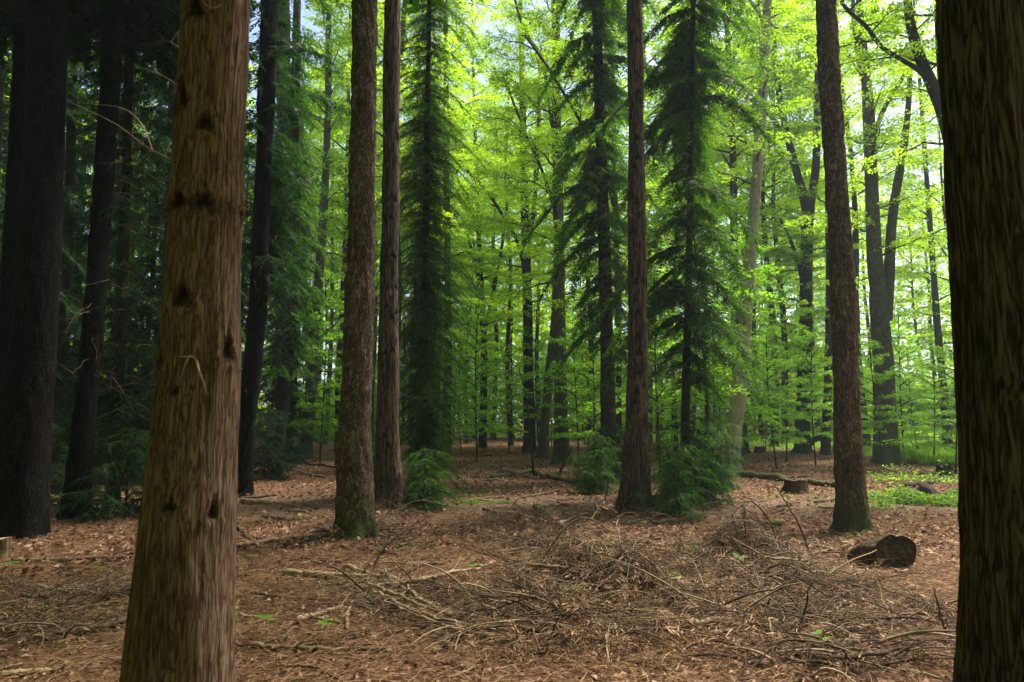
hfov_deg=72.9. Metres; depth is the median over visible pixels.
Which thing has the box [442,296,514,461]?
sapling
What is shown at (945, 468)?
stump
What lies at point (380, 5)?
beech tree
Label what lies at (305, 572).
stick
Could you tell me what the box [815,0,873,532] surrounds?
pine tree
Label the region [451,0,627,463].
beech tree
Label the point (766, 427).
sapling
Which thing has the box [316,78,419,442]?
beech tree
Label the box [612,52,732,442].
beech tree
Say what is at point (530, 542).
brush heap
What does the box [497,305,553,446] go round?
sapling
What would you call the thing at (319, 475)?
stick
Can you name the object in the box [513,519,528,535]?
stick
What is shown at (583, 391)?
sapling
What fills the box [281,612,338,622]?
stick
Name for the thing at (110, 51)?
cedar tree
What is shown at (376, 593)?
stick
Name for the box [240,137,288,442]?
hemlock tree
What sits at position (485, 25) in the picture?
sky
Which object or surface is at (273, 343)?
beech tree
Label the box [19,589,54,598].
stick
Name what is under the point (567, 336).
beech tree
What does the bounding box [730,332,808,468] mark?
sapling
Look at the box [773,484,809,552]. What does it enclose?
stick
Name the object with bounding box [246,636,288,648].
stick
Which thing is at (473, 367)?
beech tree
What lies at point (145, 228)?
hemlock tree
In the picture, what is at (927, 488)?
stump
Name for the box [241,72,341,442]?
beech tree
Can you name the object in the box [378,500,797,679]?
brush heap
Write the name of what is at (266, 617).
seedling
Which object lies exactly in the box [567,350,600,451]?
sapling
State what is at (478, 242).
beech tree
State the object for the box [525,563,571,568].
stick
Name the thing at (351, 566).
stick
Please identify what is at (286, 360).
hemlock tree
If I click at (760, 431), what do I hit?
beech tree
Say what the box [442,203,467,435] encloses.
beech tree
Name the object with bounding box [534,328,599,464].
sapling
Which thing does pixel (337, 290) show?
beech tree
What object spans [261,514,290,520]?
stick
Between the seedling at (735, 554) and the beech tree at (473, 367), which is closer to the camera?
the seedling at (735, 554)
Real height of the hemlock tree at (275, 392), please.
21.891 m
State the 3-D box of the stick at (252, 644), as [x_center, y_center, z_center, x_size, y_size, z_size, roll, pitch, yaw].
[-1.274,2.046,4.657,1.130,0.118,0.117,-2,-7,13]
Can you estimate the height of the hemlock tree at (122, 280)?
14.151 m
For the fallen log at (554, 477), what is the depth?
18.11 m
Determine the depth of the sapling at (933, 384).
26.07 m
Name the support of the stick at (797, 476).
on the ground at (47, 570)
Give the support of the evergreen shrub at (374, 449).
on the ground at (47, 570)
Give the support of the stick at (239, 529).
on the ground at (47, 570)
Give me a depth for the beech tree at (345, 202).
36.70 m
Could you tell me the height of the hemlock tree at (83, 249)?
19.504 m
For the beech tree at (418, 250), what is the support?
on the ground at (47, 570)
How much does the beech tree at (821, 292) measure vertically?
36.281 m
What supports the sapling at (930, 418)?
on the ground at (47, 570)
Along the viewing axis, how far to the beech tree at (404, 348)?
59.76 m
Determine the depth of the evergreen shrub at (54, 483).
13.81 m
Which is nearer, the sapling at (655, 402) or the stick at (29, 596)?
the stick at (29, 596)
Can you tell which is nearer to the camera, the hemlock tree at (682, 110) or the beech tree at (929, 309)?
the hemlock tree at (682, 110)
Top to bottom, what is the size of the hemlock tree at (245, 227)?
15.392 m
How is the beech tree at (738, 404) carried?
on the ground at (47, 570)
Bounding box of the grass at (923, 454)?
[831,439,957,465]
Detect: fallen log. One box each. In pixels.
[545,473,572,482]
[729,470,786,481]
[806,478,834,487]
[904,479,944,487]
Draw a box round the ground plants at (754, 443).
[652,439,957,449]
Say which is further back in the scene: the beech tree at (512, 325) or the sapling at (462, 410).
the beech tree at (512, 325)
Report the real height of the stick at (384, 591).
0.110 m
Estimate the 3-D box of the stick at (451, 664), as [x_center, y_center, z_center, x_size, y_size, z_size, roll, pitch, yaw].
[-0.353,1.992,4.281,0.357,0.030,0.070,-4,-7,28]
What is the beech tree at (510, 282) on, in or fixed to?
on the ground at (47, 570)
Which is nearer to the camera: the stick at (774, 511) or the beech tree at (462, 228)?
the stick at (774, 511)
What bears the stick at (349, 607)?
on the ground at (47, 570)
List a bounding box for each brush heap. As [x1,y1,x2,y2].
[0,547,133,655]
[251,534,590,659]
[284,494,458,544]
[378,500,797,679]
[446,493,688,558]
[541,498,727,529]
[590,493,955,659]
[654,560,957,681]
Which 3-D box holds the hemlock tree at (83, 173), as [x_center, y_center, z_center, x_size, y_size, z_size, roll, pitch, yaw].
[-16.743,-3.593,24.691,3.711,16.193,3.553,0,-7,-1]
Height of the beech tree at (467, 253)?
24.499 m
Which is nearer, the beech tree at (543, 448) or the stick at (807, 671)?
the stick at (807, 671)
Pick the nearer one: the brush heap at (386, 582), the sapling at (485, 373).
the brush heap at (386, 582)
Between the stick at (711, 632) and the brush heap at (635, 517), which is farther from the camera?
the brush heap at (635, 517)
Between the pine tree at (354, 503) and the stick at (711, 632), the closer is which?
the stick at (711, 632)
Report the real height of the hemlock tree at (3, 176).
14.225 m
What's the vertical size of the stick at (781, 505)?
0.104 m
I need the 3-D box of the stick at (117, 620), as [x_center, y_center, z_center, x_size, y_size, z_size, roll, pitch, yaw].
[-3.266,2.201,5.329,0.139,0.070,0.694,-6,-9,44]
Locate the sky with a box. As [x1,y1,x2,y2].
[2,0,952,422]
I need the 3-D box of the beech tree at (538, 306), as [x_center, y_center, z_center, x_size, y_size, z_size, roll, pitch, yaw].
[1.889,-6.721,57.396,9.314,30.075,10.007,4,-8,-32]
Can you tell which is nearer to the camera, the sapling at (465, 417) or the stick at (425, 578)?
the stick at (425, 578)
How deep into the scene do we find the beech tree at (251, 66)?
39.61 m
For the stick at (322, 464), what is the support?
on the ground at (47, 570)
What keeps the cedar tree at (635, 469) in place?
on the ground at (47, 570)
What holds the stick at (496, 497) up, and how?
on the ground at (47, 570)
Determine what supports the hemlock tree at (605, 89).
on the ground at (47, 570)
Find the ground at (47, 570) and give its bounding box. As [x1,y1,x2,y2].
[0,423,958,681]
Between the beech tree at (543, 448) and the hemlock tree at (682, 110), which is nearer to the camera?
the hemlock tree at (682, 110)
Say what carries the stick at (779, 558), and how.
on the brush heap at (845, 646)
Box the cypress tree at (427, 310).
[371,0,492,494]
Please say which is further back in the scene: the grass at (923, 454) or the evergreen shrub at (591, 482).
the grass at (923, 454)
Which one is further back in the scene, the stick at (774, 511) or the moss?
the moss
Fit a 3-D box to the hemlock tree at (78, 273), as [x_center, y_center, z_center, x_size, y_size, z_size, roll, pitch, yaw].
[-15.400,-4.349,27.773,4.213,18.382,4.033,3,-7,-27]
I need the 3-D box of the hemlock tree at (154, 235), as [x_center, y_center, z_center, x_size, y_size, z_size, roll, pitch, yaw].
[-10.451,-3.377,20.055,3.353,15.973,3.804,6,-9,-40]
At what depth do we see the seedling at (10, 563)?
7.22 m
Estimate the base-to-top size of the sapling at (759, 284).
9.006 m
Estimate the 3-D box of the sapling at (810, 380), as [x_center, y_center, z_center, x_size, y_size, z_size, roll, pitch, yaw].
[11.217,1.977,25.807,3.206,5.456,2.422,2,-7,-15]
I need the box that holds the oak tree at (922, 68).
[788,0,942,179]
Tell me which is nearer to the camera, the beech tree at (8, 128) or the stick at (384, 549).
the stick at (384, 549)
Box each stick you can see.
[0,666,70,678]
[1,637,32,651]
[4,662,22,667]
[10,555,134,566]
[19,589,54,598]
[33,616,126,637]
[36,583,75,594]
[58,597,117,610]
[236,524,251,539]
[236,535,314,547]
[239,494,276,497]
[239,613,257,617]
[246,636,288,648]
[247,638,397,652]
[250,592,325,600]
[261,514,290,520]
[274,501,311,510]
[277,663,339,676]
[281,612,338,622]
[282,568,434,581]
[292,556,311,560]
[294,458,334,467]
[295,605,343,622]
[298,465,325,477]
[343,564,448,612]
[343,600,353,629]
[361,548,401,555]
[367,582,482,622]
[370,522,416,577]
[372,591,495,629]
[378,540,418,551]
[380,570,444,609]
[383,560,443,565]
[384,600,499,635]
[415,561,495,580]
[430,666,474,677]
[431,659,474,671]
[467,476,501,477]
[469,495,503,499]
[482,489,525,525]
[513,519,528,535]
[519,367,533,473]
[520,489,560,498]
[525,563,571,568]
[532,504,555,519]
[540,503,571,506]
[557,494,599,500]
[558,447,571,474]
[558,515,575,525]
[568,643,609,649]
[595,478,608,517]
[651,530,683,540]
[687,613,754,626]
[708,624,751,635]
[763,506,784,514]
[767,556,921,601]
[773,475,807,479]
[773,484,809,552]
[776,501,792,507]
[780,656,819,668]
[796,667,810,673]
[798,539,835,550]
[802,534,852,556]
[805,637,853,641]
[813,498,834,502]
[847,632,955,658]
[931,586,955,642]
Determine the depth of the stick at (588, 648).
4.59 m
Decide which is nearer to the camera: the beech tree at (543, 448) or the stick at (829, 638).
the stick at (829, 638)
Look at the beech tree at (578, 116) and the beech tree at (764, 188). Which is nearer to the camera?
the beech tree at (578, 116)
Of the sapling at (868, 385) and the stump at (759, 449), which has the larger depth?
the stump at (759, 449)
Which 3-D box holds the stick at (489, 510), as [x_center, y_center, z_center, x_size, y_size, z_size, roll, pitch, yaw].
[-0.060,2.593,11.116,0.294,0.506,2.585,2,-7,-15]
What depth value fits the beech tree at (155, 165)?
34.08 m
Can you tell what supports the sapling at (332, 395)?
on the ground at (47, 570)
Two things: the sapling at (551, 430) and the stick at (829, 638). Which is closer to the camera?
the stick at (829, 638)
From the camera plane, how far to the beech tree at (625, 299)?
67.20 m
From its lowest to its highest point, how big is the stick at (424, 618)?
0.126 m
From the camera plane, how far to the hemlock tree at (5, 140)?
20.33 m
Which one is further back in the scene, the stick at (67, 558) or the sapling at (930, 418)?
the sapling at (930, 418)
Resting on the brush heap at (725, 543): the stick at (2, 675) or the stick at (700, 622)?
the stick at (700, 622)
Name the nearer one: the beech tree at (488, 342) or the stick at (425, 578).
the stick at (425, 578)
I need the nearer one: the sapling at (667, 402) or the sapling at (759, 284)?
the sapling at (759, 284)
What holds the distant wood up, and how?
on the ground at (47, 570)
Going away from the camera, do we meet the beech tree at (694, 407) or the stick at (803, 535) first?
the stick at (803, 535)
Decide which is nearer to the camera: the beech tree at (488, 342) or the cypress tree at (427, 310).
the cypress tree at (427, 310)
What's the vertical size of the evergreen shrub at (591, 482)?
1.603 m
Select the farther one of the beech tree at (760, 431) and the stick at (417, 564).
the beech tree at (760, 431)
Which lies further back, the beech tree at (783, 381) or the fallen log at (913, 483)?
the beech tree at (783, 381)
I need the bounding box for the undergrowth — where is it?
[866,459,958,491]
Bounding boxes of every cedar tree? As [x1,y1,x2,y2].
[6,0,250,519]
[372,0,430,513]
[403,0,1023,681]
[561,0,688,518]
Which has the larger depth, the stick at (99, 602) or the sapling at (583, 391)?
the sapling at (583, 391)
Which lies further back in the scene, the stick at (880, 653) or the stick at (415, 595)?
the stick at (415, 595)
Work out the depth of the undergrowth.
18.14 m
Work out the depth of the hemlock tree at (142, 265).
34.34 m
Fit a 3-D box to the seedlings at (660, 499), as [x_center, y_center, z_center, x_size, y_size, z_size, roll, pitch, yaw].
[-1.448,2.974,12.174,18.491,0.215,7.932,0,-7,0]
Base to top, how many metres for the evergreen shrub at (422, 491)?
1.323 m
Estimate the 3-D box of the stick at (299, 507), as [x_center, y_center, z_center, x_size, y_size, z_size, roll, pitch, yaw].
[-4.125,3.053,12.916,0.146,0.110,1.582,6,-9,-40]
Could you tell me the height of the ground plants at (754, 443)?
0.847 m
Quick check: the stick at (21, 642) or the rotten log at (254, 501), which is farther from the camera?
the rotten log at (254, 501)
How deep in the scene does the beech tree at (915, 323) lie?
58.80 m
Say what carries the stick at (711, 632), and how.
on the ground at (47, 570)
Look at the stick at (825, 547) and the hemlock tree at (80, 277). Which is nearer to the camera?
the stick at (825, 547)
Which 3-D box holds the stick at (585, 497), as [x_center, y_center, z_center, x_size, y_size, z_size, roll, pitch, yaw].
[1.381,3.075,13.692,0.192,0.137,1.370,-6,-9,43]
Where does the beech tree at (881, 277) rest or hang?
on the ground at (47, 570)
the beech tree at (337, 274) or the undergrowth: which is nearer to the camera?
the undergrowth
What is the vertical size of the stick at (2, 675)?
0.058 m
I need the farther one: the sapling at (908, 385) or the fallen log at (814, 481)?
the sapling at (908, 385)
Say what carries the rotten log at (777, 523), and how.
on the ground at (47, 570)
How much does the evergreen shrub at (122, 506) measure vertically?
1.776 m
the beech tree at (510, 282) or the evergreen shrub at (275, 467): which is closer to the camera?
the evergreen shrub at (275, 467)
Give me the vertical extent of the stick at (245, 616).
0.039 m
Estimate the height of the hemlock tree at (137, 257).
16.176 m
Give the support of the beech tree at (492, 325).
on the ground at (47, 570)
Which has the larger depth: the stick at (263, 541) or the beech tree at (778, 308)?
the beech tree at (778, 308)
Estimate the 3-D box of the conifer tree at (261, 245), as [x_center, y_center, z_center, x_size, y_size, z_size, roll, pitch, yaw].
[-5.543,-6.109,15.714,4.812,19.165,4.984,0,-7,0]
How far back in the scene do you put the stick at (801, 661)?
4.21 m
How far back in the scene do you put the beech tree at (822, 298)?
62.03 m
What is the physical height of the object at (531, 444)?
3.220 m
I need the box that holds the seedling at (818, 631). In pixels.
[811,630,832,647]
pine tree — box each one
[0,0,177,459]
[0,0,265,539]
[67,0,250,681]
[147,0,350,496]
[331,0,380,541]
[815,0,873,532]
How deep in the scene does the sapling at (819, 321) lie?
38.31 m
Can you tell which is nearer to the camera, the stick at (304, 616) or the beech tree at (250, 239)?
the stick at (304, 616)
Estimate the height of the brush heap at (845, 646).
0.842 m
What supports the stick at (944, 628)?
on the brush heap at (845, 646)
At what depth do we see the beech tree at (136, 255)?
45.30 m
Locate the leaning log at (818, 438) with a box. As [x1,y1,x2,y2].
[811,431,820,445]
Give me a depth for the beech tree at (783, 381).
44.47 m
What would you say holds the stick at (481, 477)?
on the ground at (47, 570)
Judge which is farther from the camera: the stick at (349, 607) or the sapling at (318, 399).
the sapling at (318, 399)
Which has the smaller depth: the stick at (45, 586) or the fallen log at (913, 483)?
the stick at (45, 586)
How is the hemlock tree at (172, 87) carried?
on the ground at (47, 570)
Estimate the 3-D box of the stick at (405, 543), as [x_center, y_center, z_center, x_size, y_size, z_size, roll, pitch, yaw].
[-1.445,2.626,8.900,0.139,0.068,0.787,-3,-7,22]
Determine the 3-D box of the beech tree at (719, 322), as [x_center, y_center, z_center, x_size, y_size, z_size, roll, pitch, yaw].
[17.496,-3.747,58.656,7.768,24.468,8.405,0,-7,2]
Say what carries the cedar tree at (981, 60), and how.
on the ground at (47, 570)
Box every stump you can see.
[0,537,11,558]
[460,463,469,468]
[496,467,520,476]
[753,446,765,452]
[780,478,809,493]
[916,483,938,493]
[934,464,955,474]
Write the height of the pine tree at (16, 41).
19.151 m
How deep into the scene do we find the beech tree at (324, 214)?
30.23 m
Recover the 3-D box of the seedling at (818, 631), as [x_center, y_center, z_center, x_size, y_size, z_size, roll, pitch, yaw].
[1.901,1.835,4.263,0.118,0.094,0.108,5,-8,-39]
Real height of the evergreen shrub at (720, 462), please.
1.834 m
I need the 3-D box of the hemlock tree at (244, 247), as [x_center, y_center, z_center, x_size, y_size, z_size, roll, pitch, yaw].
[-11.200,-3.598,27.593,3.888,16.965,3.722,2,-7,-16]
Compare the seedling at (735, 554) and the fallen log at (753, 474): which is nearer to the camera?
the seedling at (735, 554)
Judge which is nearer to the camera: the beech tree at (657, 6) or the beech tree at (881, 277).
the beech tree at (881, 277)
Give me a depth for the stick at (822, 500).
13.80 m
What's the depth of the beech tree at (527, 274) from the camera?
37.13 m
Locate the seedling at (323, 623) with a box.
[314,617,333,633]
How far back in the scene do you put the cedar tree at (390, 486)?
12.46 m
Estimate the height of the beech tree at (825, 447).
24.828 m
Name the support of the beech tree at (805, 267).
on the ground at (47, 570)
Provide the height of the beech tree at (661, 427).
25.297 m
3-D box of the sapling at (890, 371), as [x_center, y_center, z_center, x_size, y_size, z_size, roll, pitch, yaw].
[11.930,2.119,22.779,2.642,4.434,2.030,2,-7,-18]
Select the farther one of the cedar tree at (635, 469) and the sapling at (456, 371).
the sapling at (456, 371)
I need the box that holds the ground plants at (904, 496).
[867,483,957,509]
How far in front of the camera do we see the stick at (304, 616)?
5.42 m
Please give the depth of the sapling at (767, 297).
20.93 m
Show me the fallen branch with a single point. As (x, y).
(536, 473)
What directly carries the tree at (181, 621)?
on the ground at (47, 570)
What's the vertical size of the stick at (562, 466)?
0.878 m
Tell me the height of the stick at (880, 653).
0.118 m
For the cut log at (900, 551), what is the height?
0.390 m
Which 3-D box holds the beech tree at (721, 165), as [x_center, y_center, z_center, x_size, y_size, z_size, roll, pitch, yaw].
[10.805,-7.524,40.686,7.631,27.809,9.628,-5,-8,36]
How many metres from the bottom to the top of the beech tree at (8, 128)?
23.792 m
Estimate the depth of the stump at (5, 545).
8.24 m
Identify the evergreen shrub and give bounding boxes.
[49,423,105,505]
[52,428,149,524]
[253,405,314,480]
[372,433,375,485]
[401,448,467,511]
[561,434,622,494]
[623,439,726,523]
[650,417,747,509]
[702,421,748,490]
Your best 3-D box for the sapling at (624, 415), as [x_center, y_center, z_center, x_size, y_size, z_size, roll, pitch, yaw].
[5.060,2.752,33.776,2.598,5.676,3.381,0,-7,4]
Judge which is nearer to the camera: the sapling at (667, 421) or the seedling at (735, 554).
the seedling at (735, 554)
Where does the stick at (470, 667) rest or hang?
on the ground at (47, 570)
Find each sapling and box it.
[269,327,334,430]
[277,270,343,463]
[294,353,334,431]
[315,360,373,440]
[401,343,475,447]
[438,366,479,443]
[439,358,482,452]
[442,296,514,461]
[459,333,517,451]
[483,344,540,453]
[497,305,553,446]
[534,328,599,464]
[534,367,571,447]
[549,293,625,468]
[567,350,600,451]
[591,343,626,429]
[613,268,710,471]
[615,283,700,461]
[646,155,787,454]
[648,306,705,447]
[690,354,750,455]
[702,230,801,464]
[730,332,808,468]
[746,372,789,449]
[747,273,832,460]
[773,323,833,464]
[812,293,871,416]
[824,336,873,436]
[826,339,927,469]
[862,315,949,447]
[893,345,942,448]
[898,345,955,454]
[904,329,957,473]
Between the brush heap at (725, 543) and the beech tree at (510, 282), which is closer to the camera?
the brush heap at (725, 543)
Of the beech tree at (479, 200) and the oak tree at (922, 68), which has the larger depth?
the beech tree at (479, 200)
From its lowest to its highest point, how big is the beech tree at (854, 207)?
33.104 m
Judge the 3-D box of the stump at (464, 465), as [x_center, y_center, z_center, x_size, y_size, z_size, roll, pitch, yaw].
[-1.633,4.362,24.011,0.423,0.242,0.416,5,-8,-37]
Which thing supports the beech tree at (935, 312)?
on the ground at (47, 570)
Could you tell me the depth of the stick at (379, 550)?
8.61 m
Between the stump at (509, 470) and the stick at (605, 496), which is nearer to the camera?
the stick at (605, 496)
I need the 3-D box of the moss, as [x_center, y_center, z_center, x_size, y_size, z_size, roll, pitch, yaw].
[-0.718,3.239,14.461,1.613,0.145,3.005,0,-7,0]
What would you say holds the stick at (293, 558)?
on the ground at (47, 570)
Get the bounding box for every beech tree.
[0,57,78,255]
[2,40,153,406]
[83,130,158,442]
[88,68,256,451]
[151,64,274,364]
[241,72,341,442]
[241,131,273,366]
[245,283,329,434]
[268,79,343,321]
[269,0,376,459]
[299,45,381,444]
[300,0,510,368]
[301,0,435,451]
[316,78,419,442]
[319,135,402,354]
[323,0,414,412]
[334,0,504,442]
[374,175,442,437]
[375,64,482,445]
[376,0,508,454]
[399,172,480,409]
[432,109,480,417]
[434,0,545,447]
[434,148,517,442]
[442,0,584,452]
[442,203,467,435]
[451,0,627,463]
[451,61,552,439]
[452,142,533,437]
[457,69,566,445]
[463,126,551,439]
[495,77,575,438]
[497,6,597,458]
[516,0,683,466]
[520,13,655,444]
[535,215,615,439]
[565,0,734,446]
[596,212,677,368]
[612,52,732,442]
[621,167,694,438]
[623,27,767,435]
[627,0,855,453]
[645,0,771,447]
[666,0,852,446]
[675,162,765,432]
[678,0,816,471]
[712,1,856,443]
[714,38,824,441]
[722,0,867,453]
[749,11,890,441]
[752,201,823,437]
[763,0,942,446]
[771,4,882,454]
[783,0,946,464]
[791,205,869,364]
[858,0,953,443]
[859,155,953,425]
[880,70,953,387]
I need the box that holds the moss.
[442,489,514,503]
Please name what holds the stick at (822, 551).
on the ground at (47, 570)
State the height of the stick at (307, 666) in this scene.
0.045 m
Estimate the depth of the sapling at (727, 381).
28.63 m
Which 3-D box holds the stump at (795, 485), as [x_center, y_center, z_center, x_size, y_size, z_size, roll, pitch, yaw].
[6.401,3.304,15.661,0.652,0.403,0.636,-6,-9,43]
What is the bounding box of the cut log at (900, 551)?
[847,534,916,569]
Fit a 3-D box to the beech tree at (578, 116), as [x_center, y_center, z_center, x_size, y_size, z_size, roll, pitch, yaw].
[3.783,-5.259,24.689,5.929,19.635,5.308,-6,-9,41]
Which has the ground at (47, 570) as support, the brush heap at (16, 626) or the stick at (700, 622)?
the brush heap at (16, 626)
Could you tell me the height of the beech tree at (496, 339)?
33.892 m
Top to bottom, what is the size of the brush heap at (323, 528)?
0.679 m
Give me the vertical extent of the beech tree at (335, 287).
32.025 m
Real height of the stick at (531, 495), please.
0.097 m
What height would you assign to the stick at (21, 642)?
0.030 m
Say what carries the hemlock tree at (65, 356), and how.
on the ground at (47, 570)
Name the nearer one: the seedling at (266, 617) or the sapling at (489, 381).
the seedling at (266, 617)
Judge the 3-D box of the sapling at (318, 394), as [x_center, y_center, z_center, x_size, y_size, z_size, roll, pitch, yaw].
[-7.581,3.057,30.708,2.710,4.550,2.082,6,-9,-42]
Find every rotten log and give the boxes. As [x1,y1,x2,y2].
[239,497,273,504]
[743,518,783,528]
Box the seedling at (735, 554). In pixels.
[733,553,746,560]
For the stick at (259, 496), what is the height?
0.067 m
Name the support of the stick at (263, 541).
on the ground at (47, 570)
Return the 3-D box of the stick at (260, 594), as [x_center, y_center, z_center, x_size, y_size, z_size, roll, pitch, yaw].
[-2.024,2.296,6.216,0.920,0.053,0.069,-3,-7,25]
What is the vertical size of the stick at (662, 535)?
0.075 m
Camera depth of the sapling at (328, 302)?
26.06 m
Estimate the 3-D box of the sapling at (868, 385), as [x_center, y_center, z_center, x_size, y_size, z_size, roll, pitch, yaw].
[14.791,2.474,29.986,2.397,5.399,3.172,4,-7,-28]
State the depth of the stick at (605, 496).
11.34 m
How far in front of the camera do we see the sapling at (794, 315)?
28.96 m
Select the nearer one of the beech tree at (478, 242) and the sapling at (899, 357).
the sapling at (899, 357)
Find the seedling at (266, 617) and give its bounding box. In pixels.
[258,614,275,631]
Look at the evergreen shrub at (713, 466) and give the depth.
13.05 m
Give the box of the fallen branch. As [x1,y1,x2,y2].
[490,469,543,477]
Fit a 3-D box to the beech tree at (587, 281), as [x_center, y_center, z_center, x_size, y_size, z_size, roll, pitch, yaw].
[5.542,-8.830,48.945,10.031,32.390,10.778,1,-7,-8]
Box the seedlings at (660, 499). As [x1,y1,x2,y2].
[50,488,917,551]
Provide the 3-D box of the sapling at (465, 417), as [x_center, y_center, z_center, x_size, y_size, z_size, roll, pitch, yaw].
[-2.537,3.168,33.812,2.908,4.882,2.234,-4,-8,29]
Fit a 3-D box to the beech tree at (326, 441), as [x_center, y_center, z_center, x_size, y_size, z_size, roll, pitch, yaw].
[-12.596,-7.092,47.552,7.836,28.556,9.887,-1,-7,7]
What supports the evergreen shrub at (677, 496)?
on the ground at (47, 570)
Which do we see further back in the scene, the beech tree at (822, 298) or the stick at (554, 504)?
the beech tree at (822, 298)
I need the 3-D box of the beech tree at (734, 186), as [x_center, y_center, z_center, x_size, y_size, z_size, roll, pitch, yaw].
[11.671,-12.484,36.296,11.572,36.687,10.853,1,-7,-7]
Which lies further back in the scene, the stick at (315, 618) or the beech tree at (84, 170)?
the beech tree at (84, 170)
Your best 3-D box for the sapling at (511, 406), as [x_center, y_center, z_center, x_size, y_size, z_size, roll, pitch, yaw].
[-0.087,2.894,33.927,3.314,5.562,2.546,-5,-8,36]
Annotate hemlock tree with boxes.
[0,36,86,381]
[0,50,87,458]
[0,68,11,282]
[2,29,138,494]
[52,22,178,507]
[54,37,149,471]
[54,66,107,438]
[54,67,91,387]
[72,54,154,458]
[96,36,168,477]
[100,32,248,485]
[101,156,159,442]
[106,66,168,439]
[125,108,167,450]
[240,89,272,357]
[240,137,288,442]
[240,143,271,445]
[241,0,323,462]
[253,0,344,473]
[518,0,673,483]
[570,0,795,505]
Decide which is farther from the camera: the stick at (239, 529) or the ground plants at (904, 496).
the ground plants at (904, 496)
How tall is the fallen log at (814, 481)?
0.234 m
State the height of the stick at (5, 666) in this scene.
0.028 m
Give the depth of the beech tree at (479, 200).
37.98 m
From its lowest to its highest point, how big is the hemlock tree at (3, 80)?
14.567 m
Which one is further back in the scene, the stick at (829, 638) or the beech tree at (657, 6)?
the beech tree at (657, 6)
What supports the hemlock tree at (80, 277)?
on the ground at (47, 570)
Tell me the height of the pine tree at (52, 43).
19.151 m
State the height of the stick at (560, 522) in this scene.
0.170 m
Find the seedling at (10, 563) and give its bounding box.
[1,560,20,570]
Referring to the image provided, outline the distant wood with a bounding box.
[1,69,955,440]
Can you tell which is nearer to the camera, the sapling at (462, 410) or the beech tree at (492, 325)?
the sapling at (462, 410)
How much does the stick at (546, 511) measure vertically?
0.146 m

